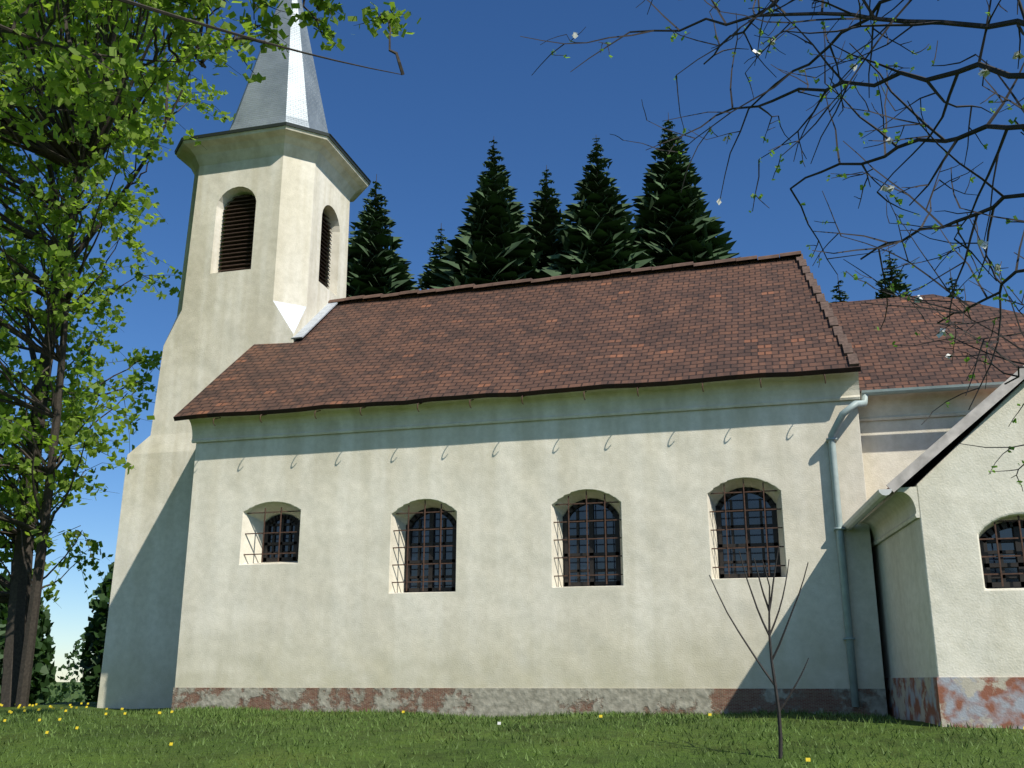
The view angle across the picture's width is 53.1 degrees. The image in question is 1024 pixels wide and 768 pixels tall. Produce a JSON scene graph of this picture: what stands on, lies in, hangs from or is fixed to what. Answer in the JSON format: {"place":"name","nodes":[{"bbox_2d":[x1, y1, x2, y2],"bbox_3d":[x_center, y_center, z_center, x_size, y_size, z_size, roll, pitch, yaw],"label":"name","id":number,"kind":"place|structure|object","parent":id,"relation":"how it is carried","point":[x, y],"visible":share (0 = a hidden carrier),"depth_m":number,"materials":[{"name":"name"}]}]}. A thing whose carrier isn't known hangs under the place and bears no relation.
{"place":"outdoors","nodes":[
{"label":"outdoors","id":0,"kind":"place"},
{"bbox_2d":[0,0,420,147],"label":"tree","id":1,"kind":"object","parent":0,"point":[127,62],"depth_m":11.24,"materials":[{"name":"green plant"}]},
{"bbox_2d":[0,682,1023,767],"bbox_3d":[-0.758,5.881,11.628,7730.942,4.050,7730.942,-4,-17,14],"label":"terrain","id":2,"kind":"structure","parent":0,"point":[689,748],"depth_m":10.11,"materials":[{"name":"green plant"}]},
{"bbox_2d":[0,624,5,684],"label":"shrub","id":3,"kind":"object","parent":2,"relation":"on","point":[2,630],"visible":0.62,"depth_m":31.83,"materials":[{"name":"green plant"}]},
{"bbox_2d":[0,562,113,704],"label":"shrubs","id":4,"kind":"object","parent":2,"relation":"on","point":[92,636],"visible":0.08,"depth_m":40.96,"materials":[{"name":"green plant"}]},
{"bbox_2d":[0,0,235,706],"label":"tree","id":5,"kind":"object","parent":2,"relation":"on","point":[103,167],"depth_m":18.44,"materials":[{"name":"green plant"}]},
{"bbox_2d":[97,155,349,708],"bbox_3d":[-5.214,1.133,19.970,3.280,10.820,2.880,-4,-17,14],"label":"tower shaft","id":6,"kind":"object","parent":2,"relation":"on","point":[278,292],"visible":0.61,"depth_m":19.13,"materials":[{"name":"white paint"}]},
{"bbox_2d":[218,194,255,271],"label":"belfry louvres","id":7,"kind":"object","parent":6,"relation":"attached to","point":[238,234],"visible":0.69,"depth_m":20.01,"materials":[{"name":"brown wood"}]},
{"bbox_2d":[176,125,368,201],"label":"tower cornice","id":8,"kind":"structure","parent":6,"relation":"attached to","point":[331,160],"depth_m":20.22,"materials":[{"name":"beige paint"}]},
{"bbox_2d":[174,122,370,184],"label":"roof edge trim","id":9,"kind":"structure","parent":8,"relation":"attached to","point":[278,125],"depth_m":20.07,"materials":[{"name":"grey metal"}]},
{"bbox_2d":[230,0,370,181],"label":"spire","id":10,"kind":"structure","parent":8,"relation":"on","point":[287,90],"depth_m":21.38,"materials":[{"name":"silver metal"}]},
{"bbox_2d":[319,213,331,286],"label":"belfry louvres","id":11,"kind":"object","parent":6,"relation":"attached to","point":[323,253],"visible":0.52,"depth_m":20.89,"materials":[{"name":"brown wood"}]},
{"bbox_2d":[346,174,421,296],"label":"spruce","id":12,"kind":"object","parent":2,"relation":"on","point":[384,270],"depth_m":41.66,"materials":[{"name":"green plant"}]},
{"bbox_2d":[416,229,452,289],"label":"spruce","id":13,"kind":"object","parent":2,"relation":"on","point":[425,280],"depth_m":42.31,"materials":[{"name":"green plant"}]},
{"bbox_2d":[430,140,546,288],"bbox_3d":[-0.737,0.428,39.101,6.377,22.176,6.350,-4,-17,14],"label":"spruce","id":14,"kind":"object","parent":2,"relation":"on","point":[488,247],"depth_m":39.89,"materials":[{"name":"green plant"}]},
{"bbox_2d":[0,702,1023,761],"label":"dandelions","id":15,"kind":"object","parent":2,"relation":"on","point":[159,712],"visible":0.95,"depth_m":13.93,"materials":[{"name":"yellow plant"}]},
{"bbox_2d":[175,400,884,688],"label":"nave walls","id":16,"kind":"structure","parent":2,"relation":"on","point":[333,606],"depth_m":14.53,"materials":[{"name":"white paint"}]},
{"bbox_2d":[244,507,300,562],"bbox_3d":[-3.681,2.312,15.702,1.120,0.835,0.030,-4,-17,14],"label":"window grille","id":17,"kind":"object","parent":16,"relation":"attached to","point":[279,532],"visible":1,"depth_m":15.70,"materials":[{"name":"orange metal"}]},
{"bbox_2d":[263,514,299,561],"bbox_3d":[-3.599,2.411,15.992,0.600,0.746,0.048,-4,-17,14],"label":"window frame","id":18,"kind":"object","parent":16,"relation":"attached to","point":[273,520],"visible":0.93,"depth_m":15.97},
{"bbox_2d":[268,516,296,557],"bbox_3d":[-3.589,2.414,16.027,0.660,0.820,0.020,-4,-17,14],"label":"window glass","id":19,"kind":"object","parent":18,"relation":"in","point":[286,537],"visible":0.21,"depth_m":16.02,"materials":[{"name":"glass"}]},
{"bbox_2d":[392,500,455,590],"bbox_3d":[-1.286,2.350,15.020,1.160,1.342,0.030,-4,-17,14],"label":"window grille","id":20,"kind":"object","parent":16,"relation":"attached to","point":[424,546],"visible":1,"depth_m":15.00,"materials":[{"name":"orange metal"}]},
{"bbox_2d":[404,508,456,592],"bbox_3d":[-1.204,2.479,15.301,0.820,1.267,0.048,-4,-17,14],"label":"window frame","id":21,"kind":"object","parent":16,"relation":"attached to","point":[430,576],"visible":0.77,"depth_m":15.27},
{"bbox_2d":[173,259,860,420],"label":"roof","id":22,"kind":"structure","parent":16,"relation":"on","point":[765,319],"depth_m":16.65,"materials":[{"name":"brown tile"}]},
{"bbox_2d":[292,301,339,338],"bbox_3d":[-3.731,-1.263,19.631,0.220,1.325,1.565,-4,-17,14],"label":"roof flashing","id":23,"kind":"object","parent":22,"relation":"on","point":[314,321],"visible":1,"depth_m":19.49,"materials":[{"name":"silver metal"}]},
{"bbox_2d":[328,251,800,302],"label":"nave ridge tiles","id":24,"kind":"object","parent":22,"relation":"on","point":[590,274],"visible":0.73,"depth_m":19.23,"materials":[{"name":"brown tile"}]},
{"bbox_2d":[796,254,858,366],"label":"roof verge tiles","id":25,"kind":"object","parent":22,"relation":"attached to","point":[850,354],"visible":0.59,"depth_m":15.42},
{"bbox_2d":[213,374,825,425],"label":"gutter brackets","id":26,"kind":"object","parent":16,"relation":"attached to","point":[473,399],"visible":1,"depth_m":14.94,"materials":[{"name":"grey metal"}]},
{"bbox_2d":[189,372,859,442],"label":"cornice","id":27,"kind":"structure","parent":16,"relation":"attached to","point":[739,393],"depth_m":15.00,"materials":[{"name":"beige paint"}]},
{"bbox_2d":[171,688,887,717],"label":"wall plinth","id":28,"kind":"structure","parent":16,"relation":"attached to","point":[487,702],"depth_m":13.94,"materials":[{"name":"beige paint"}]},
{"bbox_2d":[553,490,622,584],"bbox_3d":[1.060,2.145,14.422,1.140,1.342,0.030,-4,-17,14],"label":"window grille","id":29,"kind":"object","parent":16,"relation":"attached to","point":[587,539],"visible":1,"depth_m":14.41,"materials":[{"name":"orange metal"}]},
{"bbox_2d":[562,498,620,586],"bbox_3d":[1.143,2.274,14.703,0.840,1.267,0.048,-4,-17,14],"label":"window frame","id":30,"kind":"object","parent":16,"relation":"attached to","point":[592,569],"visible":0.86,"depth_m":14.67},
{"bbox_2d":[709,479,784,576],"bbox_3d":[3.175,1.929,13.892,1.120,1.342,0.030,-4,-17,14],"label":"window grille","id":31,"kind":"object","parent":16,"relation":"attached to","point":[746,529],"visible":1,"depth_m":13.87,"materials":[{"name":"orange metal"}]},
{"bbox_2d":[715,487,780,578],"bbox_3d":[3.257,2.058,14.173,0.840,1.267,0.048,-4,-17,14],"label":"window frame","id":32,"kind":"object","parent":16,"relation":"attached to","point":[720,544],"visible":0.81,"depth_m":14.14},
{"bbox_2d":[826,394,867,706],"bbox_3d":[4.572,2.044,13.277,0.689,4.098,0.496,2,-16,-6],"label":"down pipe","id":33,"kind":"object","parent":16,"relation":"attached to","point":[831,440],"visible":1,"depth_m":13.35,"materials":[{"name":"metal"}]},
{"bbox_2d":[517,165,565,278],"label":"spruce","id":34,"kind":"object","parent":2,"relation":"on","point":[545,215],"depth_m":40.88,"materials":[{"name":"green plant"}]},
{"bbox_2d":[534,138,659,278],"bbox_3d":[3.250,0.425,37.014,6.820,21.128,6.722,-4,-17,14],"label":"spruce","id":35,"kind":"object","parent":2,"relation":"on","point":[591,240],"depth_m":37.97,"materials":[{"name":"green plant"}]},
{"bbox_2d":[629,113,739,268],"bbox_3d":[6.323,-0.117,38.250,7.177,22.732,7.181,-4,-17,14],"label":"spruce","id":36,"kind":"object","parent":2,"relation":"on","point":[674,225],"depth_m":39.15,"materials":[{"name":"green plant"}]},
{"bbox_2d":[709,547,808,758],"bbox_3d":[2.289,2.446,9.325,0.914,1.909,0.235,-4,-17,14],"label":"sapling","id":37,"kind":"object","parent":2,"relation":"on","point":[769,630],"visible":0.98,"depth_m":9.30,"materials":[{"name":"brown plant"}]},
{"bbox_2d":[520,0,1023,490],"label":"plum tree","id":38,"kind":"object","parent":2,"relation":"on","point":[1017,22],"depth_m":5.24,"materials":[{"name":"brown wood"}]},
{"bbox_2d":[828,274,848,302],"bbox_3d":[12.382,3.263,36.749,5.386,15.500,5.398,-4,-17,14],"label":"spruce","id":39,"kind":"object","parent":2,"relation":"on","point":[838,297],"depth_m":38.66,"materials":[{"name":"green plant"}]},
{"bbox_2d":[874,246,911,298],"bbox_3d":[13.929,2.603,35.470,5.587,16.000,5.416,-4,-17,14],"label":"spruce","id":40,"kind":"object","parent":2,"relation":"on","point":[900,287],"depth_m":37.22,"materials":[{"name":"green plant"}]},
{"bbox_2d":[859,416,964,499],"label":"chancel walls","id":41,"kind":"structure","parent":2,"relation":"on","point":[892,449],"depth_m":14.12,"materials":[{"name":"white paint"}]},
{"bbox_2d":[858,388,996,421],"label":"cornice","id":42,"kind":"structure","parent":41,"relation":"attached to","point":[901,406],"depth_m":14.13,"materials":[{"name":"beige paint"}]},
{"bbox_2d":[861,382,1003,395],"bbox_3d":[7.137,-0.025,13.481,4.820,0.095,0.130,-4,-17,14],"label":"rain gutter","id":43,"kind":"object","parent":42,"relation":"attached to","point":[927,389],"visible":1,"depth_m":13.82,"materials":[{"name":"grey metal"}]},
{"bbox_2d":[872,379,1023,677],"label":"annex walls","id":44,"kind":"structure","parent":2,"relation":"on","point":[943,611],"depth_m":11.05,"materials":[{"name":"white paint"}]},
{"bbox_2d":[860,487,919,547],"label":"eave cornice","id":45,"kind":"structure","parent":44,"relation":"attached to","point":[891,514],"depth_m":12.05,"materials":[{"name":"paint"}]},
{"bbox_2d":[843,489,891,530],"bbox_3d":[4.242,1.538,12.308,0.139,0.110,2.474,-2,-16,8],"label":"rain gutter","id":46,"kind":"object","parent":45,"relation":"attached to","point":[873,501],"visible":1,"depth_m":11.99,"materials":[{"name":"grey metal"}]},
{"bbox_2d":[884,677,1023,728],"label":"wall plinth","id":47,"kind":"structure","parent":44,"relation":"attached to","point":[982,702],"depth_m":10.55,"materials":[{"name":"beige paint"}]},
{"bbox_2d":[886,365,1023,492],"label":"roof verge board","id":48,"kind":"object","parent":44,"relation":"attached to","point":[977,412],"visible":1,"depth_m":11.16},
{"bbox_2d":[979,521,1023,588],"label":"window frame","id":49,"kind":"object","parent":44,"relation":"attached to","point":[987,565],"visible":0.84,"depth_m":10.96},
{"bbox_2d":[987,527,1023,581],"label":"window glass","id":50,"kind":"object","parent":49,"relation":"in","point":[1006,533],"visible":0.22,"depth_m":11.01,"materials":[{"name":"glass"}]},
{"bbox_2d":[979,515,1023,585],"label":"window grille","id":51,"kind":"object","parent":44,"relation":"attached to","point":[999,555],"visible":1,"depth_m":10.88,"materials":[{"name":"brown metal"}]},
{"bbox_2d":[945,267,963,298],"bbox_3d":[15.559,2.954,34.280,5.111,14.800,5.152,-4,-17,14],"label":"spruce","id":52,"kind":"object","parent":2,"relation":"on","point":[950,295],"depth_m":36.13,"materials":[{"name":"green plant"}]},
{"bbox_2d":[0,0,1023,681],"label":"sky","id":53,"kind":"structure","parent":0,"point":[467,83],"materials":[{"name":"blue"}]},
{"bbox_2d":[829,294,1023,392],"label":"roof","id":54,"kind":"structure","parent":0,"point":[884,363],"depth_m":15.45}
]}

